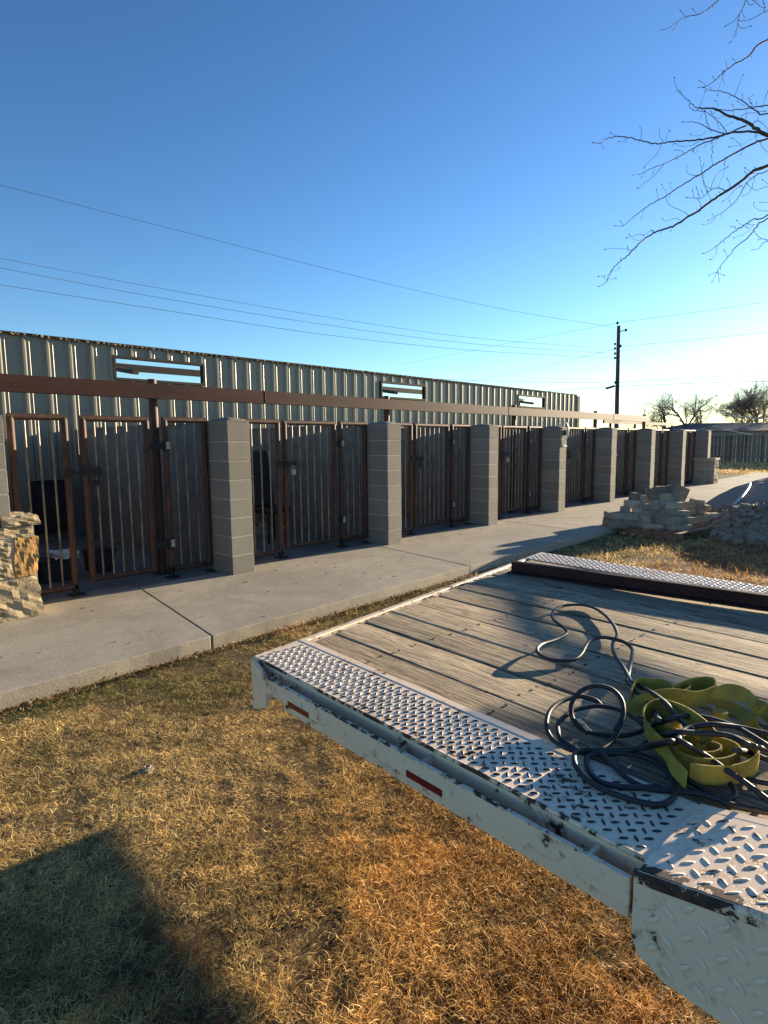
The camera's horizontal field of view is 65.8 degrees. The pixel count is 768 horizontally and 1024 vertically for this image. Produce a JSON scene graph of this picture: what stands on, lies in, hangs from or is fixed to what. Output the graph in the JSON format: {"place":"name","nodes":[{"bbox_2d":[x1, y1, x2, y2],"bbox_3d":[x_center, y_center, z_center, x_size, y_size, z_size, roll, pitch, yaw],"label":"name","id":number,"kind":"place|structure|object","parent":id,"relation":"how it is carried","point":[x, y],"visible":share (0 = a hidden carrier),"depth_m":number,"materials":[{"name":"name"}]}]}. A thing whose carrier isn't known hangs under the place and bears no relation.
{"place":"outdoors","nodes":[
{"label":"outdoors","id":0,"kind":"place"},
{"bbox_2d":[81,546,115,572],"bbox_3d":[-3.192,0.534,6.658,0.276,0.250,0.276,6,9,43],"label":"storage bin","id":1,"kind":"object","parent":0,"point":[107,554],"visible":0.65,"depth_m":6.59,"materials":[{"name":"black plastic"}]},
{"bbox_2d":[253,523,284,534],"bbox_3d":[-2.285,0.275,9.567,1.382,0.090,1.235,6,9,43],"label":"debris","id":2,"kind":"object","parent":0,"point":[259,531],"visible":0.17,"depth_m":9.53,"materials":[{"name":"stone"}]},
{"bbox_2d":[0,330,579,542],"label":"metal wall","id":3,"kind":"structure","parent":0,"point":[21,353],"depth_m":10.14,"materials":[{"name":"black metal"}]},
{"bbox_2d":[30,480,67,533],"bbox_3d":[-4.842,-0.085,8.682,0.055,0.760,0.540,6,9,43],"label":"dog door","id":4,"kind":"structure","parent":3,"relation":"attached to","point":[37,502],"depth_m":8.64,"materials":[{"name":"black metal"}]},
{"bbox_2d":[113,355,205,385],"bbox_3d":[-3.684,-2.317,9.790,0.105,0.380,1.570,6,9,43],"label":"window frame","id":5,"kind":"structure","parent":3,"relation":"in","point":[202,366],"depth_m":9.77,"materials":[{"name":"white metal"}]},
{"bbox_2d":[380,381,425,400],"bbox_3d":[0.455,-2.871,14.124,0.105,0.380,1.605,6,9,43],"label":"window frame","id":6,"kind":"structure","parent":3,"relation":"in","point":[381,382],"depth_m":14.10,"materials":[{"name":"white metal"}]},
{"bbox_2d":[517,394,545,408],"bbox_3d":[4.559,-3.419,18.421,0.105,0.380,1.650,6,9,43],"label":"window frame","id":7,"kind":"structure","parent":3,"relation":"in","point":[543,398],"depth_m":18.39,"materials":[{"name":"white metal"}]},
{"bbox_2d":[116,363,533,405],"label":"window","id":8,"kind":"structure","parent":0,"point":[129,368],"depth_m":11.97,"materials":[{"name":"glass"}]},
{"bbox_2d":[38,483,695,604],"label":"kennel floor","id":9,"kind":"structure","parent":0,"point":[87,587],"depth_m":7.58,"materials":[{"name":"concrete"}]},
{"bbox_2d":[5,413,85,596],"bbox_3d":[-3.049,-0.036,5.359,0.140,1.683,0.519,6,9,43],"label":"fence panel","id":10,"kind":"object","parent":9,"relation":"on","point":[14,476],"visible":0.88,"depth_m":5.38,"materials":[{"name":"metal"}]},
{"bbox_2d":[37,556,71,583],"bbox_3d":[-3.463,0.597,6.230,0.318,0.230,0.360,6,9,43],"label":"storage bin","id":11,"kind":"object","parent":9,"relation":"on","point":[55,570],"visible":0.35,"depth_m":6.11,"materials":[{"name":"black plastic"}]},
{"bbox_2d":[49,548,79,559],"bbox_3d":[-3.359,0.442,6.243,0.249,0.114,0.292,6,9,43],"label":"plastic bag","id":12,"kind":"object","parent":11,"relation":"on","point":[54,554],"visible":0.62,"depth_m":6.18,"materials":[{"name":"white plastic"}]},
{"bbox_2d":[86,420,212,567],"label":"partition wall","id":13,"kind":"structure","parent":9,"relation":"on","point":[113,478],"depth_m":7.79,"materials":[{"name":"metal"}]},
{"bbox_2d":[147,379,168,574],"bbox_3d":[-2.440,-0.366,6.387,0.150,2.085,0.160,6,9,43],"label":"steel post","id":14,"kind":"object","parent":9,"relation":"on","point":[157,480],"visible":0.96,"depth_m":6.37,"materials":[{"name":"metal"}]},
{"bbox_2d":[0,373,649,421],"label":"steel beam","id":15,"kind":"structure","parent":14,"relation":"attached to","point":[45,385],"depth_m":6.97,"materials":[{"name":"metal"}]},
{"bbox_2d":[161,417,215,578],"bbox_3d":[-2.108,-0.161,6.344,0.140,1.681,0.537,6,9,43],"label":"fence panel","id":16,"kind":"object","parent":9,"relation":"on","point":[165,441],"visible":1,"depth_m":6.31,"materials":[{"name":"metal"}]},
{"bbox_2d":[64,415,167,581],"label":"gate","id":17,"kind":"structure","parent":16,"relation":"attached to","point":[86,472],"depth_m":5.79,"materials":[{"name":"metal"}]},
{"bbox_2d":[244,419,288,558],"bbox_3d":[-1.435,-0.252,7.050,0.140,1.683,0.584,6,9,43],"label":"fence panel","id":18,"kind":"object","parent":9,"relation":"on","point":[279,551],"visible":0.8,"depth_m":7.11,"materials":[{"name":"metal"}]},
{"bbox_2d":[250,450,290,543],"bbox_3d":[-1.657,-0.229,8.511,0.518,1.300,0.420,6,9,43],"label":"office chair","id":19,"kind":"object","parent":9,"relation":"on","point":[257,483],"visible":0.62,"depth_m":8.55,"materials":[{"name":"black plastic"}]},
{"bbox_2d":[249,425,366,540],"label":"partition wall","id":20,"kind":"structure","parent":9,"relation":"on","point":[256,446],"depth_m":9.12,"materials":[{"name":"metal"}]},
{"bbox_2d":[336,421,369,547],"bbox_3d":[-0.429,-0.386,8.103,0.140,1.681,0.540,6,9,43],"label":"fence panel","id":21,"kind":"object","parent":9,"relation":"on","point":[342,517],"visible":1,"depth_m":8.08,"materials":[{"name":"metal"}]},
{"bbox_2d":[277,420,340,548],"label":"gate","id":22,"kind":"structure","parent":21,"relation":"attached to","point":[285,463],"depth_m":7.53,"materials":[{"name":"metal"}]},
{"bbox_2d":[383,396,389,421],"bbox_3d":[0.046,-0.699,8.990,0.150,2.085,0.160,6,9,43],"label":"steel post","id":23,"kind":"object","parent":9,"relation":"on","point":[386,416],"visible":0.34,"depth_m":8.86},
{"bbox_2d":[393,422,416,534],"bbox_3d":[0.244,-0.477,8.808,0.140,1.683,0.584,6,9,43],"label":"fence panel","id":24,"kind":"object","parent":9,"relation":"on","point":[409,426],"visible":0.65,"depth_m":8.93,"materials":[{"name":"metal"}]},
{"bbox_2d":[401,427,467,522],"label":"partition wall","id":25,"kind":"structure","parent":9,"relation":"on","point":[427,475],"depth_m":10.63,"materials":[{"name":"metal"}]},
{"bbox_2d":[446,424,470,527],"bbox_3d":[1.250,-0.610,9.861,0.140,1.681,0.540,6,9,43],"label":"fence panel","id":26,"kind":"object","parent":9,"relation":"on","point":[452,444],"visible":1,"depth_m":9.85,"materials":[{"name":"metal"}]},
{"bbox_2d":[410,423,450,526],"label":"gate","id":27,"kind":"structure","parent":26,"relation":"attached to","point":[414,458],"depth_m":9.30,"materials":[{"name":"metal"}]},
{"bbox_2d":[495,425,502,518],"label":"fence panel","id":28,"kind":"object","parent":9,"relation":"on","point":[499,466],"visible":0.4,"depth_m":10.70,"materials":[{"name":"metal"}]},
{"bbox_2d":[507,405,515,512],"bbox_3d":[2.515,-1.029,11.576,0.150,2.085,0.160,6,9,43],"label":"steel post","id":29,"kind":"object","parent":9,"relation":"on","point":[513,420],"visible":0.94,"depth_m":11.55,"materials":[{"name":"metal"}]},
{"bbox_2d":[503,429,539,509],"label":"partition wall","id":30,"kind":"structure","parent":9,"relation":"on","point":[507,450],"depth_m":12.17,"materials":[{"name":"metal"}]},
{"bbox_2d":[523,426,541,513],"bbox_3d":[2.929,-0.835,11.619,0.140,1.681,0.540,6,9,43],"label":"fence panel","id":31,"kind":"object","parent":9,"relation":"on","point":[529,473],"visible":0.99,"depth_m":11.60,"materials":[{"name":"metal"}]},
{"bbox_2d":[500,425,527,512],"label":"gate","id":32,"kind":"structure","parent":31,"relation":"attached to","point":[502,453],"depth_m":11.07,"materials":[{"name":"metal"}]},
{"bbox_2d":[566,430,592,500],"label":"partition wall","id":33,"kind":"structure","parent":9,"relation":"on","point":[576,478],"depth_m":13.91,"materials":[{"name":"metal"}]},
{"bbox_2d":[579,427,595,502],"bbox_3d":[4.608,-1.059,13.377,0.140,1.681,0.540,6,9,43],"label":"fence panel","id":34,"kind":"object","parent":9,"relation":"on","point":[585,463],"visible":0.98,"depth_m":13.38,"materials":[{"name":"metal"}]},
{"bbox_2d":[565,427,584,501],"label":"gate","id":35,"kind":"structure","parent":34,"relation":"attached to","point":[582,441],"depth_m":12.91,"materials":[{"name":"metal"}]},
{"bbox_2d":[615,431,632,492],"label":"partition wall","id":36,"kind":"structure","parent":9,"relation":"on","point":[619,454],"depth_m":15.60,"materials":[{"name":"metal"}]},
{"bbox_2d":[624,428,636,494],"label":"fence panel","id":37,"kind":"object","parent":9,"relation":"on","point":[633,453],"visible":0.94,"depth_m":15.14,"materials":[{"name":"metal"}]},
{"bbox_2d":[654,431,665,483],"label":"partition wall","id":38,"kind":"structure","parent":9,"relation":"on","point":[657,456],"depth_m":17.28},
{"bbox_2d":[660,429,668,485],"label":"fence panel","id":39,"kind":"object","parent":9,"relation":"on","point":[664,475],"visible":0.78,"depth_m":16.92,"materials":[{"name":"metal"}]},
{"bbox_2d":[684,432,692,482],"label":"partition wall","id":40,"kind":"structure","parent":9,"relation":"on","point":[690,459],"depth_m":19.00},
{"bbox_2d":[686,430,695,483],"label":"fence panel","id":41,"kind":"object","parent":9,"relation":"on","point":[692,452],"visible":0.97,"depth_m":18.70,"materials":[{"name":"metal"}]},
{"bbox_2d":[0,455,767,1023],"bbox_3d":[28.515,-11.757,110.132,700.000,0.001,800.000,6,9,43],"label":"ground","id":42,"kind":"structure","parent":0,"point":[616,919],"depth_m":2.10,"materials":[{"name":"plant"}]},
{"bbox_2d":[141,764,153,773],"bbox_3d":[-1.096,1.193,2.751,0.055,0.032,0.055,6,9,43],"label":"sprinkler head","id":43,"kind":"object","parent":42,"relation":"on","point":[147,768],"visible":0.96,"depth_m":2.74},
{"bbox_2d":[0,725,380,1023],"bbox_3d":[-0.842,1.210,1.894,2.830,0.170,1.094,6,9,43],"label":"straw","id":44,"kind":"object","parent":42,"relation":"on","point":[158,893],"visible":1,"depth_m":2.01,"materials":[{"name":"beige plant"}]},
{"bbox_2d":[0,574,473,717],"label":"leaf litter","id":45,"kind":"object","parent":42,"relation":"on","point":[134,675],"visible":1,"depth_m":4.22,"materials":[{"name":"brown plant"}]},
{"bbox_2d":[0,472,767,709],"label":"walkway","id":46,"kind":"structure","parent":42,"relation":"on","point":[73,640],"depth_m":5.40,"materials":[{"name":"concrete"}]},
{"bbox_2d":[0,415,44,622],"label":"block pillar","id":47,"kind":"structure","parent":46,"relation":"on","point":[20,593],"depth_m":4.78,"materials":[{"name":"stone"}]},
{"bbox_2d":[206,417,254,574],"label":"block pillar","id":48,"kind":"structure","parent":46,"relation":"on","point":[229,461],"depth_m":6.38,"materials":[{"name":"concrete"}]},
{"bbox_2d":[366,421,401,544],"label":"block pillar","id":49,"kind":"structure","parent":46,"relation":"on","point":[384,480],"depth_m":8.14,"materials":[{"name":"concrete"}]},
{"bbox_2d":[468,424,498,525],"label":"block pillar","id":50,"kind":"structure","parent":46,"relation":"on","point":[483,490],"depth_m":9.91,"materials":[{"name":"concrete"}]},
{"bbox_2d":[540,426,566,511],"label":"block pillar","id":51,"kind":"structure","parent":46,"relation":"on","point":[553,467],"depth_m":11.66,"materials":[{"name":"concrete"}]},
{"bbox_2d":[558,420,568,445],"bbox_3d":[3.503,-1.542,11.619,0.180,0.514,0.179,6,9,43],"label":"loose wire","id":52,"kind":"object","parent":51,"relation":"hanging from","point":[565,430],"visible":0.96,"depth_m":11.60,"materials":[{"name":"white plastic"}]},
{"bbox_2d":[592,427,616,501],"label":"block pillar","id":53,"kind":"structure","parent":46,"relation":"on","point":[605,461],"depth_m":13.42,"materials":[{"name":"concrete"}]},
{"bbox_2d":[633,428,655,493],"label":"block pillar","id":54,"kind":"structure","parent":46,"relation":"on","point":[645,458],"depth_m":15.18,"materials":[{"name":"concrete"}]},
{"bbox_2d":[667,429,686,486],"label":"block pillar","id":55,"kind":"structure","parent":46,"relation":"on","point":[676,456],"depth_m":16.93,"materials":[{"name":"concrete"}]},
{"bbox_2d":[692,430,719,483],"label":"block pillar","id":56,"kind":"structure","parent":46,"relation":"on","point":[706,465],"depth_m":18.64,"materials":[{"name":"concrete"}]},
{"bbox_2d":[251,552,767,1023],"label":"flatbed trailer","id":57,"kind":"object","parent":42,"relation":"on","point":[447,697],"visible":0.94,"depth_m":1.66,"materials":[{"name":"grey wood"}]},
{"bbox_2d":[507,561,767,611],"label":"steel channel","id":58,"kind":"object","parent":57,"relation":"on","point":[716,595],"visible":1,"depth_m":3.06,"materials":[{"name":"metal"}]},
{"bbox_2d":[535,603,767,815],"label":"extension cord","id":59,"kind":"object","parent":57,"relation":"on","point":[605,751],"visible":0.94,"depth_m":1.44,"materials":[{"name":"black rubber"}]},
{"bbox_2d":[625,676,767,788],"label":"tow strap","id":60,"kind":"object","parent":57,"relation":"on","point":[682,761],"visible":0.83,"depth_m":1.54,"materials":[{"name":"fabric"}]},
{"bbox_2d":[605,322,626,427],"bbox_3d":[13.904,-7.090,35.571,0.802,8.505,1.424,6,9,43],"label":"utility pole","id":61,"kind":"object","parent":42,"relation":"on","point":[617,358],"visible":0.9,"depth_m":35.46,"materials":[{"name":"black wood"}]},
{"bbox_2d":[0,284,606,357],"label":"overhead wire","id":62,"kind":"object","parent":61,"relation":"attached to","point":[272,327],"visible":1,"depth_m":24.86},
{"bbox_2d":[0,258,613,348],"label":"overhead wire","id":63,"kind":"object","parent":61,"relation":"attached to","point":[268,307],"visible":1,"depth_m":24.98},
{"bbox_2d":[1,185,614,327],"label":"overhead wire","id":64,"kind":"object","parent":61,"relation":"attached to","point":[271,254],"visible":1,"depth_m":24.56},
{"bbox_2d":[3,268,613,353],"bbox_3d":[0.105,-8.517,27.416,31.709,0.455,2.934,-5,8,-36],"label":"overhead wire","id":65,"kind":"object","parent":61,"relation":"attached to","point":[276,317],"visible":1,"depth_m":25.20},
{"bbox_2d":[447,379,613,382],"bbox_3d":[5.809,-9.200,40.566,19.069,1.889,0.760,3,8,31],"label":"overhead wire","id":66,"kind":"object","parent":61,"relation":"attached to","point":[553,382],"visible":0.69,"depth_m":37.31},
{"bbox_2d":[619,381,761,386],"bbox_3d":[17.791,-7.094,32.787,9.364,0.292,0.121,4,8,36],"label":"overhead wire","id":67,"kind":"object","parent":61,"relation":"attached to","point":[692,383],"visible":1,"depth_m":33.22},
{"bbox_2d":[619,374,762,382],"bbox_3d":[17.791,-7.416,32.787,9.354,0.123,0.115,4,8,36],"label":"overhead wire","id":68,"kind":"object","parent":61,"relation":"attached to","point":[696,377],"visible":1,"depth_m":33.02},
{"bbox_2d":[619,399,656,428],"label":"bare tree","id":69,"kind":"object","parent":42,"relation":"on","point":[637,412],"visible":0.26,"depth_m":62.43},
{"bbox_2d":[603,420,675,429],"bbox_3d":[9.353,-2.219,21.612,0.145,2.160,6.800,6,9,43],"label":"rail","id":70,"kind":"object","parent":42,"relation":"on","point":[610,422],"visible":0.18,"depth_m":20.93,"materials":[{"name":"beige metal"}]},
{"bbox_2d":[632,387,685,428],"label":"bare tree","id":71,"kind":"object","parent":42,"relation":"on","point":[659,421],"visible":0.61,"depth_m":59.99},
{"bbox_2d":[617,524,713,541],"bbox_3d":[4.627,0.250,9.736,1.741,0.112,1.375,-6,8,-37],"label":"wooden pallet","id":72,"kind":"object","parent":42,"relation":"on","point":[699,529],"visible":0.32,"depth_m":9.12,"materials":[{"name":"wood"}]},
{"bbox_2d":[602,517,637,528],"bbox_3d":[3.860,0.184,9.664,0.510,0.155,0.422,0,7,5],"label":"stone","id":73,"kind":"object","parent":72,"relation":"on","point":[616,523],"visible":0.72,"depth_m":9.48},
{"bbox_2d":[604,511,640,521],"bbox_3d":[3.924,0.087,9.777,0.539,0.184,0.429,0,7,5],"label":"stone","id":74,"kind":"object","parent":72,"relation":"on","point":[621,515],"visible":0.68,"depth_m":9.59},
{"bbox_2d":[620,506,629,511],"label":"stone","id":75,"kind":"object","parent":74,"relation":"on","point":[624,508],"visible":0.84,"depth_m":9.72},
{"bbox_2d":[623,500,639,507],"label":"stone","id":76,"kind":"object","parent":75,"relation":"on","point":[632,503],"visible":0.89,"depth_m":9.78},
{"bbox_2d":[642,522,663,530],"bbox_3d":[4.246,0.233,9.355,0.374,0.129,0.309,1,7,11],"label":"stone","id":77,"kind":"object","parent":72,"relation":"on","point":[653,525],"visible":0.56,"depth_m":9.23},
{"bbox_2d":[639,514,650,522],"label":"stone","id":78,"kind":"object","parent":77,"relation":"on","point":[644,518],"visible":0.76,"depth_m":9.43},
{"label":"stone","id":79,"kind":"object","parent":78,"relation":"on","visible":0},
{"bbox_2d":[637,503,649,509],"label":"stone","id":80,"kind":"object","parent":79,"relation":"on","point":[644,506],"visible":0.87,"depth_m":9.67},
{"bbox_2d":[639,495,648,502],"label":"stone","id":81,"kind":"object","parent":80,"relation":"on","point":[643,499],"visible":0.77,"depth_m":9.79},
{"bbox_2d":[628,492,640,500],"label":"stone","id":82,"kind":"object","parent":81,"relation":"on","point":[634,496],"visible":0.79,"depth_m":9.87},
{"bbox_2d":[645,488,659,500],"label":"stone","id":83,"kind":"object","parent":81,"relation":"on","point":[652,493],"visible":0.94,"depth_m":9.71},
{"bbox_2d":[664,524,691,530],"bbox_3d":[4.525,0.244,9.176,0.363,0.132,0.271,-1,7,-3],"label":"stone","id":84,"kind":"object","parent":72,"relation":"on","point":[682,527],"visible":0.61,"depth_m":9.05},
{"bbox_2d":[653,514,694,524],"bbox_3d":[4.546,0.117,9.347,0.558,0.139,0.402,-1,7,-5],"label":"stone","id":85,"kind":"object","parent":84,"relation":"on","point":[665,520],"visible":0.94,"depth_m":9.18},
{"bbox_2d":[648,510,658,514],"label":"stone","id":86,"kind":"object","parent":85,"relation":"on","point":[651,512],"visible":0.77,"depth_m":9.49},
{"bbox_2d":[649,500,665,509],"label":"stone","id":87,"kind":"object","parent":86,"relation":"on","point":[655,504],"visible":0.77,"depth_m":9.56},
{"bbox_2d":[657,508,690,516],"bbox_3d":[4.597,0.013,9.431,0.441,0.126,0.344,-1,7,0],"label":"stone","id":88,"kind":"object","parent":85,"relation":"on","point":[674,512],"visible":0.77,"depth_m":9.28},
{"bbox_2d":[663,501,684,509],"bbox_3d":[4.640,-0.103,9.541,0.313,0.130,0.264,0,7,6],"label":"stone","id":89,"kind":"object","parent":88,"relation":"on","point":[678,505],"visible":0.91,"depth_m":9.42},
{"bbox_2d":[658,492,672,500],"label":"stone","id":90,"kind":"object","parent":89,"relation":"on","point":[665,496],"visible":0.77,"depth_m":9.62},
{"bbox_2d":[653,486,667,492],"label":"stone","id":91,"kind":"object","parent":90,"relation":"on","point":[662,489],"visible":0.77,"depth_m":9.77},
{"bbox_2d":[668,484,689,502],"bbox_3d":[4.803,-0.302,9.724,0.316,0.331,0.208,0,7,1],"label":"stone","id":92,"kind":"object","parent":89,"relation":"on","point":[678,492],"visible":0.66,"depth_m":9.62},
{"bbox_2d":[692,515,709,523],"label":"stone","id":93,"kind":"object","parent":72,"relation":"on","point":[699,519],"visible":0.73,"depth_m":9.64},
{"bbox_2d":[592,0,767,286],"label":"bare tree","id":94,"kind":"object","parent":42,"relation":"on","point":[754,127],"visible":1,"depth_m":5.20,"materials":[{"name":"brown plant"}]},
{"bbox_2d":[644,380,732,426],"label":"bare tree","id":95,"kind":"object","parent":42,"relation":"on","point":[677,415],"visible":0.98,"depth_m":57.12,"materials":[{"name":"plant"}]},
{"bbox_2d":[681,388,720,422],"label":"bare tree","id":96,"kind":"object","parent":42,"relation":"on","point":[700,419],"visible":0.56,"depth_m":63.54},
{"bbox_2d":[661,420,767,454],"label":"house","id":97,"kind":"structure","parent":42,"relation":"on","point":[756,428],"depth_m":55.61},
{"bbox_2d":[684,500,767,544],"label":"rubble","id":98,"kind":"object","parent":42,"relation":"on","point":[742,509],"visible":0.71,"depth_m":9.14,"materials":[{"name":"stone"}]},
{"bbox_2d":[694,507,706,515],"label":"stone","id":99,"kind":"object","parent":98,"relation":"on","point":[700,510],"visible":0.66,"depth_m":9.88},
{"bbox_2d":[689,498,704,506],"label":"stone","id":100,"kind":"object","parent":99,"relation":"on","point":[699,503],"visible":0.71,"depth_m":10.01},
{"bbox_2d":[703,512,719,518],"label":"stone","id":101,"kind":"object","parent":98,"relation":"on","point":[711,515],"visible":0.81,"depth_m":9.67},
{"bbox_2d":[704,507,767,544],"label":"dirt heap","id":102,"kind":"object","parent":42,"relation":"on","point":[755,533],"visible":0.13,"depth_m":9.00,"materials":[{"name":"soil"}]},
{"bbox_2d":[705,477,767,508],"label":"dirt pile","id":103,"kind":"object","parent":42,"relation":"on","point":[758,490],"visible":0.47,"depth_m":11.36,"materials":[{"name":"soil"}]},
{"bbox_2d":[706,384,767,422],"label":"bare tree","id":104,"kind":"object","parent":42,"relation":"on","point":[736,410],"visible":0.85,"depth_m":65.09,"materials":[{"name":"plant"}]},
{"bbox_2d":[710,434,767,462],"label":"board fence","id":105,"kind":"object","parent":42,"relation":"on","point":[726,448],"visible":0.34,"depth_m":37.62,"materials":[{"name":"wood"}]},
{"bbox_2d":[732,482,750,504],"bbox_3d":[6.220,-0.138,10.721,2.995,0.628,0.343,-7,9,-41],"label":"plastic pipe","id":106,"kind":"object","parent":42,"relation":"on","point":[742,495],"visible":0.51,"depth_m":10.78,"materials":[{"name":"white plastic"}]},
{"bbox_2d":[722,375,767,422],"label":"bare tree","id":107,"kind":"object","parent":42,"relation":"on","point":[764,392],"visible":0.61,"depth_m":66.19,"materials":[{"name":"plant"}]},
{"bbox_2d":[0,0,767,429],"label":"sky","id":108,"kind":"structure","parent":0,"point":[445,148],"materials":[{"name":"blue"}]},
{"bbox_2d":[718,461,767,473],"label":"grass","id":109,"kind":"structure","parent":0,"point":[739,465],"depth_m":30.26,"materials":[{"name":"plant"}]},
{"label":"fence panel","id":110,"kind":"object","parent":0,"visible":0},
{"bbox_2d":[615,428,627,492],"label":"gate","id":111,"kind":"structure","parent":110,"relation":"attached to","point":[624,479],"depth_m":14.78,"materials":[{"name":"metal"}]},
{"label":"fence panel","id":112,"kind":"object","parent":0,"visible":0},
{"bbox_2d":[653,429,661,485],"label":"gate","id":113,"kind":"structure","parent":112,"relation":"attached to","point":[659,458],"depth_m":16.57,"materials":[{"name":"metal"}]},
{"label":"fence panel","id":114,"kind":"object","parent":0,"visible":0},
{"bbox_2d":[684,430,689,481],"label":"gate","id":115,"kind":"structure","parent":114,"relation":"attached to","point":[687,454],"depth_m":18.33,"materials":[{"name":"metal"}]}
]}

